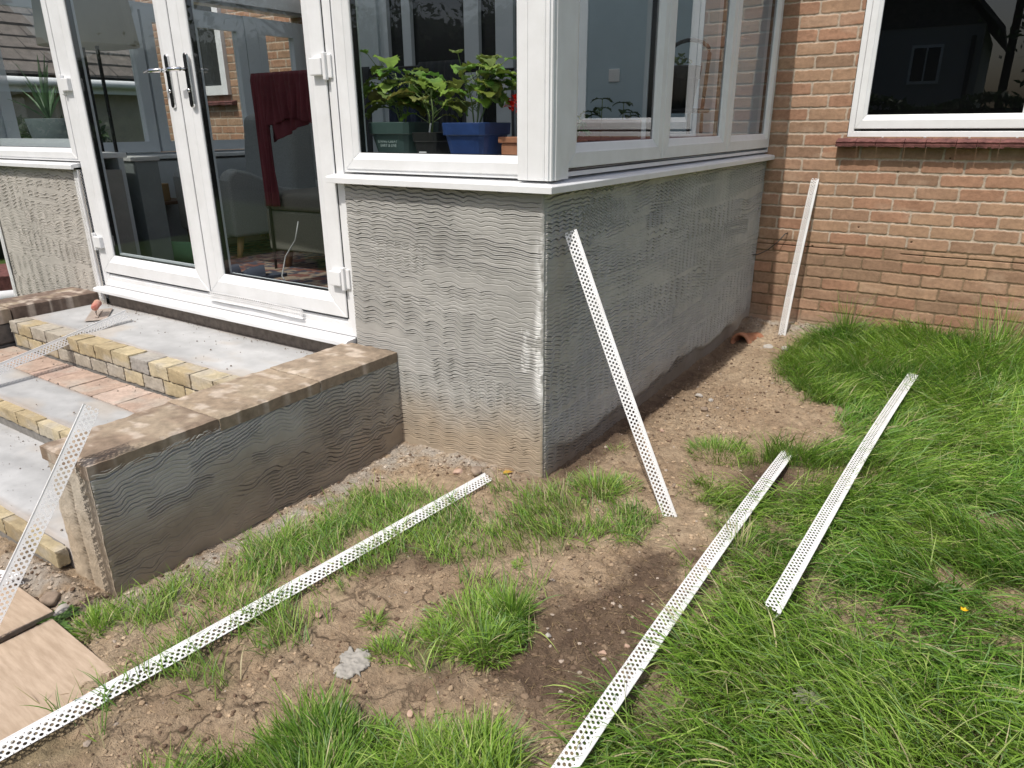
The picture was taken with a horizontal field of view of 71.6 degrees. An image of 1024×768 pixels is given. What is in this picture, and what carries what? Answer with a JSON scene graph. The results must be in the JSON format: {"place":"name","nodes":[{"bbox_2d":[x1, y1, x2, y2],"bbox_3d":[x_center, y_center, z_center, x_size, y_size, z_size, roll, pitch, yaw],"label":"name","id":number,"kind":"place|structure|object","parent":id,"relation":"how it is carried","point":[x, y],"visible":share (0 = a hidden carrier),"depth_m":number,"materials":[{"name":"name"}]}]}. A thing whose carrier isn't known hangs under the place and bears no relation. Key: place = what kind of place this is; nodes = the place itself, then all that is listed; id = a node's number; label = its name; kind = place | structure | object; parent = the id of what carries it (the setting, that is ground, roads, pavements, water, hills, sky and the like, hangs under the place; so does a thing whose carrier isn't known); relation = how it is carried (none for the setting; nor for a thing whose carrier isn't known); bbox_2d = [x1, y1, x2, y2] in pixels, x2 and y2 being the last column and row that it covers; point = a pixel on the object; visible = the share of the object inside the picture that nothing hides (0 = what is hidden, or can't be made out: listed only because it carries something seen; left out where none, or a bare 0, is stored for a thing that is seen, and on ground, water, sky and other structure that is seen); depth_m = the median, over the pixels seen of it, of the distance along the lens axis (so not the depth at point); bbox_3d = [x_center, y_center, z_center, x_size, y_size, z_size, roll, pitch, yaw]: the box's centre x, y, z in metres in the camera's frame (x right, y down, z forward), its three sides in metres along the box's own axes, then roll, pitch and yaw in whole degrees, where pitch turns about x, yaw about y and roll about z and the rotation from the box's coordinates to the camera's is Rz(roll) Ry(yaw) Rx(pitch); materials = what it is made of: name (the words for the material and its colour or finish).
{"place":"outdoors","nodes":[
{"label":"outdoors","id":0,"kind":"place"},
{"bbox_2d":[161,183,170,200],"bbox_3d":[-2.695,-1.492,5.371,0.130,0.205,0.130,3,20,8],"label":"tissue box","id":1,"kind":"object","parent":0,"point":[166,191],"visible":0.23,"depth_m":5.39,"materials":[{"name":"brown"}]},
{"bbox_2d":[164,198,190,241],"bbox_3d":[-2.707,-1.243,5.536,0.320,0.375,0.320,12,24,31],"label":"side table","id":2,"kind":"object","parent":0,"point":[172,201],"visible":0.13,"depth_m":5.42,"materials":[{"name":"brown wood"}]},
{"bbox_2d":[261,123,317,236],"bbox_3d":[-1.823,-1.875,6.349,0.800,1.006,0.785,1,20,4],"label":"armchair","id":3,"kind":"object","parent":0,"point":[313,152],"depth_m":6.44,"materials":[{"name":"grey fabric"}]},
{"bbox_2d":[0,259,1023,767],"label":"ground","id":4,"kind":"structure","parent":0,"point":[70,751],"depth_m":2.15,"materials":[{"name":"soil"}]},
{"bbox_2d":[0,263,12,290],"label":"brick border","id":5,"kind":"object","parent":4,"relation":"on","point":[5,282],"depth_m":6.03,"materials":[{"name":"brick"}]},
{"bbox_2d":[0,290,14,298],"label":"plastic pipe","id":6,"kind":"object","parent":4,"relation":"on","point":[7,294],"depth_m":5.59,"materials":[{"name":"plastic"}]},
{"bbox_2d":[0,570,24,583],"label":"corner bead","id":7,"kind":"object","parent":4,"relation":"on","point":[3,571],"visible":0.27,"depth_m":2.27,"materials":[{"name":"plastic"}]},
{"bbox_2d":[0,574,53,642],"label":"plywood board","id":8,"kind":"object","parent":4,"relation":"on","point":[25,611],"visible":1,"depth_m":2.13,"materials":[{"name":"beige wood"}]},
{"bbox_2d":[0,404,98,623],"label":"corner bead","id":9,"kind":"object","parent":4,"relation":"on","point":[39,506],"visible":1,"depth_m":2.02,"materials":[{"name":"plastic"}]},
{"bbox_2d":[0,287,98,348],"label":"garden wall","id":10,"kind":"structure","parent":4,"relation":"on","point":[30,305],"depth_m":4.20,"materials":[{"name":"stone"}]},
{"bbox_2d":[39,591,61,606],"bbox_3d":[-1.434,0.668,2.206,0.055,0.043,0.050,-2,20,-3],"label":"stone","id":11,"kind":"object","parent":4,"relation":"on","point":[50,599],"visible":1,"depth_m":2.19,"materials":[{"name":"beige stone"}]},
{"bbox_2d":[0,115,111,258],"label":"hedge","id":12,"kind":"object","parent":4,"relation":"on","point":[24,129],"visible":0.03,"depth_m":7.82,"materials":[{"name":"green plant"}]},
{"bbox_2d":[0,619,113,740],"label":"plywood board","id":13,"kind":"object","parent":4,"relation":"on","point":[44,657],"visible":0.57,"depth_m":1.88,"materials":[{"name":"beige wood"}]},
{"bbox_2d":[36,601,84,633],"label":"dandelion","id":14,"kind":"object","parent":4,"relation":"on","point":[64,615],"visible":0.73,"depth_m":2.14,"materials":[{"name":"green plant"}]},
{"bbox_2d":[53,603,70,615],"bbox_3d":[-1.376,0.696,2.175,0.044,0.039,0.056,-7,21,-18],"label":"stone","id":15,"kind":"object","parent":4,"relation":"on","point":[62,608],"visible":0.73,"depth_m":2.16,"materials":[{"name":"white stone"}]},
{"bbox_2d":[0,0,148,152],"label":"tiled bungalow","id":16,"kind":"object","parent":4,"relation":"on","point":[21,48],"visible":0.04,"depth_m":9.43,"materials":[{"name":"grey tile"}]},
{"bbox_2d":[64,600,124,644],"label":"grass tuft","id":17,"kind":"object","parent":4,"relation":"on","point":[79,622],"visible":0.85,"depth_m":2.08,"materials":[{"name":"green plant"}]},
{"bbox_2d":[0,303,315,567],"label":"garden steps","id":18,"kind":"structure","parent":4,"relation":"on","point":[141,354],"depth_m":3.36,"materials":[{"name":"concrete"}]},
{"bbox_2d":[0,310,128,373],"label":"corner bead","id":19,"kind":"object","parent":18,"relation":"on","point":[42,347],"visible":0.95,"depth_m":3.65,"materials":[{"name":"plastic"}]},
{"bbox_2d":[84,299,112,321],"bbox_3d":[-2.406,-0.444,4.119,0.110,0.084,0.290,-8,21,-20],"label":"plastering trowel","id":20,"kind":"object","parent":18,"relation":"on","point":[96,313],"visible":0.98,"depth_m":4.09,"materials":[{"name":"metal"}]},
{"bbox_2d":[2,303,313,530],"bbox_3d":[-2.003,-0.004,3.417,2.140,0.270,1.371,12,24,31],"label":"step grit","id":21,"kind":"object","parent":18,"relation":"on","point":[127,385],"visible":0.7,"depth_m":3.62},
{"bbox_2d":[39,343,402,597],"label":"garden wall","id":22,"kind":"structure","parent":4,"relation":"on","point":[150,492],"depth_m":2.48,"materials":[{"name":"concrete"}]},
{"bbox_2d":[0,473,491,760],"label":"corner bead","id":23,"kind":"object","parent":4,"relation":"on","point":[49,719],"visible":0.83,"depth_m":1.94,"materials":[{"name":"plastic"}]},
{"bbox_2d":[107,671,553,767],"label":"foreground grass","id":24,"kind":"structure","parent":4,"relation":"on","point":[310,742],"depth_m":1.57,"materials":[{"name":"green plant"}]},
{"bbox_2d":[13,468,663,765],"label":"verge grass","id":25,"kind":"structure","parent":4,"relation":"on","point":[291,534],"depth_m":2.33,"materials":[{"name":"green plant"}]},
{"bbox_2d":[333,646,371,678],"bbox_3d":[-0.422,0.744,1.885,0.136,0.028,0.141,12,24,31],"label":"cement splat","id":26,"kind":"object","parent":4,"relation":"on","point":[352,664],"visible":0.99,"depth_m":1.87,"materials":[{"name":"concrete"}]},
{"bbox_2d":[353,604,390,630],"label":"grass tuft","id":27,"kind":"object","parent":4,"relation":"on","point":[377,618],"visible":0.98,"depth_m":2.06,"materials":[{"name":"green plant"}]},
{"bbox_2d":[361,632,404,664],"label":"grass tuft","id":28,"kind":"object","parent":4,"relation":"on","point":[375,647],"visible":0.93,"depth_m":1.93,"materials":[{"name":"green plant"}]},
{"bbox_2d":[0,0,784,477],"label":"conservatory","id":29,"kind":"object","parent":4,"relation":"on","point":[454,282],"visible":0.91,"depth_m":3.36,"materials":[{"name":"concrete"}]},
{"bbox_2d":[8,56,68,138],"bbox_3d":[-2.970,-1.795,4.532,0.581,0.586,0.315,12,24,31],"label":"potted plant","id":30,"kind":"object","parent":29,"relation":"on","point":[48,127],"visible":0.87,"depth_m":4.48,"materials":[{"name":"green plant"}]},
{"bbox_2d":[0,0,79,160],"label":"front window","id":31,"kind":"structure","parent":29,"relation":"in","point":[12,148],"depth_m":4.25,"materials":[{"name":"plastic"}]},
{"bbox_2d":[48,0,211,292],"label":"door leaf","id":32,"kind":"structure","parent":29,"relation":"in","point":[195,276],"depth_m":3.91,"materials":[{"name":"plastic"}]},
{"bbox_2d":[123,156,174,260],"bbox_3d":[-2.677,-1.182,4.859,0.860,0.725,0.170,12,24,31],"label":"cabinet","id":33,"kind":"object","parent":29,"relation":"on","point":[147,202],"visible":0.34,"depth_m":4.61,"materials":[{"name":"grey wood"}]},
{"bbox_2d":[31,0,139,153],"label":"table lamp","id":34,"kind":"object","parent":33,"relation":"on","point":[106,25],"visible":0.64,"depth_m":4.37,"materials":[{"name":"black"}]},
{"bbox_2d":[0,0,306,155],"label":"left window","id":35,"kind":"structure","parent":29,"relation":"in","point":[249,34],"depth_m":5.67,"materials":[{"name":"white plastic"}]},
{"bbox_2d":[171,241,193,263],"bbox_3d":[-2.242,-0.889,4.928,0.360,0.140,0.280,4,-9,13],"label":"cushion","id":36,"kind":"object","parent":29,"relation":"on","point":[182,252],"visible":0.19,"depth_m":4.79,"materials":[{"name":"green fabric"}]},
{"bbox_2d":[209,291,305,318],"bbox_3d":[-1.297,-0.406,3.605,0.739,0.053,0.050,12,17,31],"label":"corner bead","id":37,"kind":"object","parent":29,"relation":"on","point":[227,297],"visible":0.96,"depth_m":3.57,"materials":[{"name":"plastic"}]},
{"bbox_2d":[165,0,350,318],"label":"door leaf","id":38,"kind":"structure","parent":29,"relation":"in","point":[332,300],"depth_m":3.34,"materials":[{"name":"plastic"}]},
{"bbox_2d":[228,238,327,287],"bbox_3d":[-1.346,-0.794,4.802,2.700,0.004,1.500,12,24,31],"label":"rug","id":39,"kind":"object","parent":29,"relation":"on","point":[308,268],"visible":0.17,"depth_m":4.97,"materials":[{"name":"fabric"}]},
{"bbox_2d":[231,264,242,273],"bbox_3d":[-1.731,-0.725,4.499,0.260,0.076,0.100,-17,26,-38],"label":"slipper","id":40,"kind":"object","parent":39,"relation":"on","point":[235,268],"visible":0.19,"depth_m":4.45,"materials":[{"name":"blue fabric"}]},
{"bbox_2d":[173,114,315,257],"bbox_3d":[-2.020,-1.540,5.435,0.800,1.006,0.785,15,25,37],"label":"armchair","id":41,"kind":"object","parent":39,"relation":"on","point":[245,209],"visible":0.47,"depth_m":5.31,"materials":[{"name":"grey fabric"}]},
{"bbox_2d":[243,265,286,277],"bbox_3d":[-1.548,-0.709,4.452,0.260,0.076,0.100,-10,22,-25],"label":"slipper","id":42,"kind":"object","parent":39,"relation":"on","point":[258,271],"visible":0.85,"depth_m":4.41,"materials":[{"name":"blue fabric"}]},
{"bbox_2d":[264,187,324,266],"bbox_3d":[-1.201,-1.041,4.774,0.680,0.502,0.560,11,23,29],"label":"footstool","id":43,"kind":"object","parent":39,"relation":"on","point":[302,207],"visible":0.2,"depth_m":4.56,"materials":[{"name":"beige fabric"}]},
{"bbox_2d":[268,62,514,268],"bbox_3d":[-0.784,-1.253,4.330,1.640,1.194,0.508,12,24,31],"label":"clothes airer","id":44,"kind":"object","parent":39,"relation":"on","point":[463,121],"visible":0.22,"depth_m":3.98,"materials":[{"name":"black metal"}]},
{"bbox_2d":[250,70,311,206],"bbox_3d":[-1.377,-1.487,4.354,0.566,0.792,0.067,12,24,31],"label":"maroon top","id":45,"kind":"object","parent":44,"relation":"hanging from","point":[281,103],"visible":0.98,"depth_m":4.33,"materials":[{"name":"fabric"}]},
{"bbox_2d":[361,67,372,151],"bbox_3d":[-0.948,-1.428,4.062,0.425,0.696,0.072,12,24,31],"label":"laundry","id":46,"kind":"object","parent":44,"relation":"hanging from","point":[365,77],"visible":0.06,"depth_m":3.94,"materials":[{"name":"black fabric"}]},
{"bbox_2d":[386,68,420,121],"bbox_3d":[-0.570,-1.437,3.933,0.326,0.596,0.071,12,24,31],"label":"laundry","id":47,"kind":"object","parent":44,"relation":"hanging from","point":[393,117],"visible":0.06,"depth_m":3.90,"materials":[{"name":"black fabric"}]},
{"bbox_2d":[417,59,460,153],"bbox_3d":[-0.373,-1.304,3.702,0.306,0.701,0.072,12,24,31],"label":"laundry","id":48,"kind":"object","parent":44,"relation":"hanging from","point":[444,69],"visible":0.23,"depth_m":3.61,"materials":[{"name":"black fabric"}]},
{"bbox_2d":[281,221,298,280],"bbox_3d":[-1.305,-0.763,4.191,0.140,0.346,0.388,-7,21,-17],"label":"cable","id":49,"kind":"object","parent":29,"relation":"hanging from","point":[289,250],"visible":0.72,"depth_m":4.34,"materials":[{"name":"grey plastic"}]},
{"bbox_2d":[360,49,445,152],"bbox_3d":[-0.461,-1.161,2.972,0.407,0.430,0.310,12,24,31],"label":"potted plant","id":50,"kind":"object","parent":29,"relation":"on","point":[396,137],"visible":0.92,"depth_m":2.93,"materials":[{"name":"green plant"}]},
{"bbox_2d":[330,0,517,178],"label":"front window","id":51,"kind":"structure","parent":29,"relation":"in","point":[357,158],"depth_m":2.81,"materials":[{"name":"plastic"}]},
{"bbox_2d":[387,76,469,152],"bbox_3d":[-0.331,-1.072,2.881,0.362,0.324,0.288,12,24,31],"label":"potted plant","id":52,"kind":"object","parent":29,"relation":"on","point":[430,141],"visible":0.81,"depth_m":2.84,"materials":[{"name":"green plant"}]},
{"bbox_2d":[381,0,516,136],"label":"patio door","id":53,"kind":"structure","parent":29,"relation":"in","point":[415,31],"depth_m":5.68,"materials":[{"name":"white plastic"}]},
{"bbox_2d":[440,49,516,153],"bbox_3d":[-0.112,-1.071,2.759,0.386,0.402,0.352,12,24,31],"label":"potted plant","id":54,"kind":"object","parent":29,"relation":"on","point":[477,137],"visible":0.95,"depth_m":2.71,"materials":[{"name":"green plant"}]},
{"bbox_2d":[498,94,516,154],"bbox_3d":[0.082,-0.967,2.689,0.240,0.251,0.136,12,24,31],"label":"geranium trough","id":55,"kind":"object","parent":29,"relation":"on","point":[508,145],"visible":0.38,"depth_m":2.69,"materials":[{"name":"ceramic"}]},
{"bbox_2d":[577,115,591,141],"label":"potted plant","id":56,"kind":"object","parent":29,"relation":"on","point":[582,124],"visible":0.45,"depth_m":2.88,"materials":[{"name":"white plant"}]},
{"bbox_2d":[577,97,641,140],"bbox_3d":[0.453,-1.173,3.246,0.156,0.252,0.502,12,24,31],"label":"seedling trough","id":57,"kind":"object","parent":29,"relation":"on","point":[601,129],"visible":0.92,"depth_m":3.12,"materials":[{"name":"grey plastic"}]},
{"bbox_2d":[568,0,784,175],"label":"side window","id":58,"kind":"structure","parent":29,"relation":"in","point":[656,143],"depth_m":3.21,"materials":[{"name":"plastic"}]},
{"bbox_2d":[407,709,413,717],"bbox_3d":[-0.248,0.807,1.736,0.016,0.012,0.023,5,21,14],"label":"stone","id":59,"kind":"object","parent":4,"relation":"on","point":[410,713],"visible":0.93,"depth_m":1.73,"materials":[{"name":"beige stone"}]},
{"bbox_2d":[407,611,475,658],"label":"grass tuft","id":60,"kind":"object","parent":4,"relation":"on","point":[441,621],"visible":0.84,"depth_m":2.00,"materials":[{"name":"green plant"}]},
{"bbox_2d":[60,328,841,767],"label":"dead straw","id":61,"kind":"object","parent":4,"relation":"on","point":[540,614],"visible":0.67,"depth_m":2.03,"materials":[{"name":"beige plant"}]},
{"bbox_2d":[453,468,462,474],"bbox_3d":[-0.218,0.357,2.883,0.040,0.025,0.038,3,20,8],"label":"stone","id":62,"kind":"object","parent":4,"relation":"on","point":[457,471],"visible":1,"depth_m":2.87,"materials":[{"name":"beige stone"}]},
{"bbox_2d":[414,584,538,670],"bbox_3d":[-0.100,0.669,2.018,0.374,0.096,0.374,12,24,31],"label":"grass tuft","id":63,"kind":"object","parent":4,"relation":"on","point":[463,614],"visible":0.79,"depth_m":2.04,"materials":[{"name":"green plant"}]},
{"bbox_2d":[471,466,481,475],"bbox_3d":[-0.144,0.352,2.864,0.045,0.033,0.059,-3,20,-6],"label":"stone","id":64,"kind":"object","parent":4,"relation":"on","point":[476,470],"visible":0.98,"depth_m":2.85,"materials":[{"name":"beige stone"}]},
{"bbox_2d":[443,607,525,675],"bbox_3d":[-0.070,0.691,1.944,0.239,0.106,0.247,12,24,31],"label":"grass tuft","id":65,"kind":"object","parent":4,"relation":"on","point":[485,627],"visible":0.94,"depth_m":1.95,"materials":[{"name":"green plant"}]},
{"bbox_2d":[459,576,515,614],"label":"grass tuft","id":66,"kind":"object","parent":4,"relation":"on","point":[480,587],"visible":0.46,"depth_m":2.17,"materials":[{"name":"green plant"}]},
{"bbox_2d":[474,573,547,623],"bbox_3d":[-0.007,0.619,2.063,0.222,0.143,0.226,-13,24,-31],"label":"grass tuft","id":67,"kind":"object","parent":4,"relation":"on","point":[524,602],"visible":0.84,"depth_m":2.07,"materials":[{"name":"green plant"}]},
{"bbox_2d":[511,556,527,569],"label":"grass tuft","id":68,"kind":"object","parent":4,"relation":"on","point":[519,560],"visible":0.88,"depth_m":2.33,"materials":[{"name":"green plant"}]},
{"bbox_2d":[135,0,1023,344],"bbox_3d":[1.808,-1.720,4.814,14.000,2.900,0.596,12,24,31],"label":"brick house","id":69,"kind":"structure","parent":4,"relation":"on","point":[919,202],"depth_m":4.40,"materials":[{"name":"brown brick"}]},
{"bbox_2d":[194,5,236,105],"bbox_3d":[-3.292,-3.534,7.436,0.998,1.160,0.095,12,24,31],"label":"window","id":70,"kind":"structure","parent":69,"relation":"in","point":[211,42],"depth_m":7.35,"materials":[{"name":"plastic"}]},
{"bbox_2d":[608,69,619,81],"bbox_3d":[0.729,-2.204,5.066,0.086,0.086,0.014,12,24,31],"label":"light switch","id":71,"kind":"object","parent":69,"relation":"attached to","point":[614,75],"visible":1,"depth_m":5.06,"materials":[{"name":"white plastic"}]},
{"bbox_2d":[753,232,787,254],"bbox_3d":[1.744,-0.944,4.795,0.216,0.161,0.035,5,21,14],"label":"cable","id":72,"kind":"object","parent":69,"relation":"attached to","point":[773,245],"visible":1,"depth_m":4.78,"materials":[{"name":"grey plastic"}]},
{"bbox_2d":[835,0,1023,147],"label":"window","id":73,"kind":"structure","parent":69,"relation":"in","point":[926,68],"depth_m":4.33,"materials":[{"name":"plastic"}]},
{"bbox_2d":[562,463,631,500],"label":"grass tuft","id":74,"kind":"object","parent":4,"relation":"on","point":[601,480],"visible":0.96,"depth_m":2.76,"materials":[{"name":"green plant"}]},
{"bbox_2d":[598,650,606,655],"bbox_3d":[0.248,0.733,1.933,0.026,0.016,0.016,12,24,31],"label":"stone","id":75,"kind":"object","parent":4,"relation":"on","point":[602,652],"visible":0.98,"depth_m":1.93,"materials":[{"name":"beige stone"}]},
{"bbox_2d":[604,441,629,453],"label":"grass tuft","id":76,"kind":"object","parent":4,"relation":"on","point":[617,446],"visible":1,"depth_m":3.12,"materials":[{"name":"green plant"}]},
{"bbox_2d":[565,229,676,516],"bbox_3d":[0.397,-0.034,2.605,0.056,1.109,0.052,-19,0,9],"label":"corner bead","id":77,"kind":"object","parent":4,"relation":"on","point":[625,379],"visible":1,"depth_m":2.58,"materials":[{"name":"plastic"}]},
{"bbox_2d":[602,469,644,494],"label":"grass tuft","id":78,"kind":"object","parent":4,"relation":"on","point":[628,479],"visible":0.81,"depth_m":2.82,"materials":[{"name":"green plant"}]},
{"bbox_2d":[551,451,791,767],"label":"corner bead","id":79,"kind":"object","parent":4,"relation":"on","point":[635,676],"visible":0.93,"depth_m":1.90,"materials":[{"name":"plastic"}]},
{"bbox_2d":[681,433,759,465],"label":"grass tuft","id":80,"kind":"object","parent":4,"relation":"on","point":[712,444],"visible":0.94,"depth_m":3.10,"materials":[{"name":"green plant"}]},
{"bbox_2d":[707,504,777,561],"bbox_3d":[0.742,0.489,2.326,0.245,0.182,0.290,12,24,31],"label":"grass tuft","id":81,"kind":"object","parent":4,"relation":"on","point":[741,541],"visible":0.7,"depth_m":2.35,"materials":[{"name":"green plant"}]},
{"bbox_2d":[730,332,763,343],"bbox_3d":[1.573,-0.275,4.725,0.206,0.148,0.148,-8,20,-38],"label":"clay pipe","id":82,"kind":"object","parent":4,"relation":"on","point":[750,337],"visible":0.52,"depth_m":4.68,"materials":[{"name":"ceramic"}]},
{"bbox_2d":[763,344,772,347],"bbox_3d":[1.641,-0.238,4.555,0.063,0.041,0.054,-4,20,-9],"label":"stone","id":83,"kind":"object","parent":4,"relation":"on","point":[767,346],"visible":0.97,"depth_m":4.54,"materials":[{"name":"beige stone"}]},
{"bbox_2d":[778,178,818,335],"bbox_3d":[1.885,-0.815,4.671,0.055,1.042,0.051,15,13,31],"label":"corner bead","id":84,"kind":"object","parent":4,"relation":"on","point":[812,200],"visible":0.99,"depth_m":4.65,"materials":[{"name":"plastic"}]},
{"bbox_2d":[823,289,881,336],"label":"grass tuft","id":85,"kind":"object","parent":4,"relation":"on","point":[844,321],"visible":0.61,"depth_m":4.57,"materials":[{"name":"green plant"}]},
{"bbox_2d":[951,293,1023,360],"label":"grass tuft","id":86,"kind":"object","parent":4,"relation":"on","point":[999,333],"visible":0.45,"depth_m":4.10,"materials":[{"name":"green plant"}]},
{"bbox_2d":[315,313,1023,767],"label":"lawn grass","id":87,"kind":"structure","parent":0,"point":[949,387],"depth_m":2.09,"materials":[{"name":"green plant"}]},
{"bbox_2d":[792,685,830,717],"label":"withered weed","id":88,"kind":"object","parent":87,"relation":"on","point":[813,693],"visible":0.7,"depth_m":1.70,"materials":[{"name":"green plant"}]},
{"bbox_2d":[765,374,917,620],"bbox_3d":[1.420,0.297,2.876,0.066,0.056,2.386,31,33,26],"label":"corner bead","id":89,"kind":"object","parent":87,"relation":"on","point":[815,542],"visible":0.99,"depth_m":2.44,"materials":[{"name":"plastic"}]},
{"bbox_2d":[671,38,711,133],"bbox_3d":[1.032,-1.427,4.484,0.320,1.391,0.320,12,24,31],"label":"chair","id":90,"kind":"object","parent":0,"point":[701,110],"visible":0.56,"depth_m":4.31,"materials":[{"name":"black metal"}]},
{"bbox_2d":[671,53,701,108],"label":"potted plant","id":91,"kind":"object","parent":90,"relation":"on","point":[686,78],"visible":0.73,"depth_m":4.26,"materials":[{"name":"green plant"}]}
]}

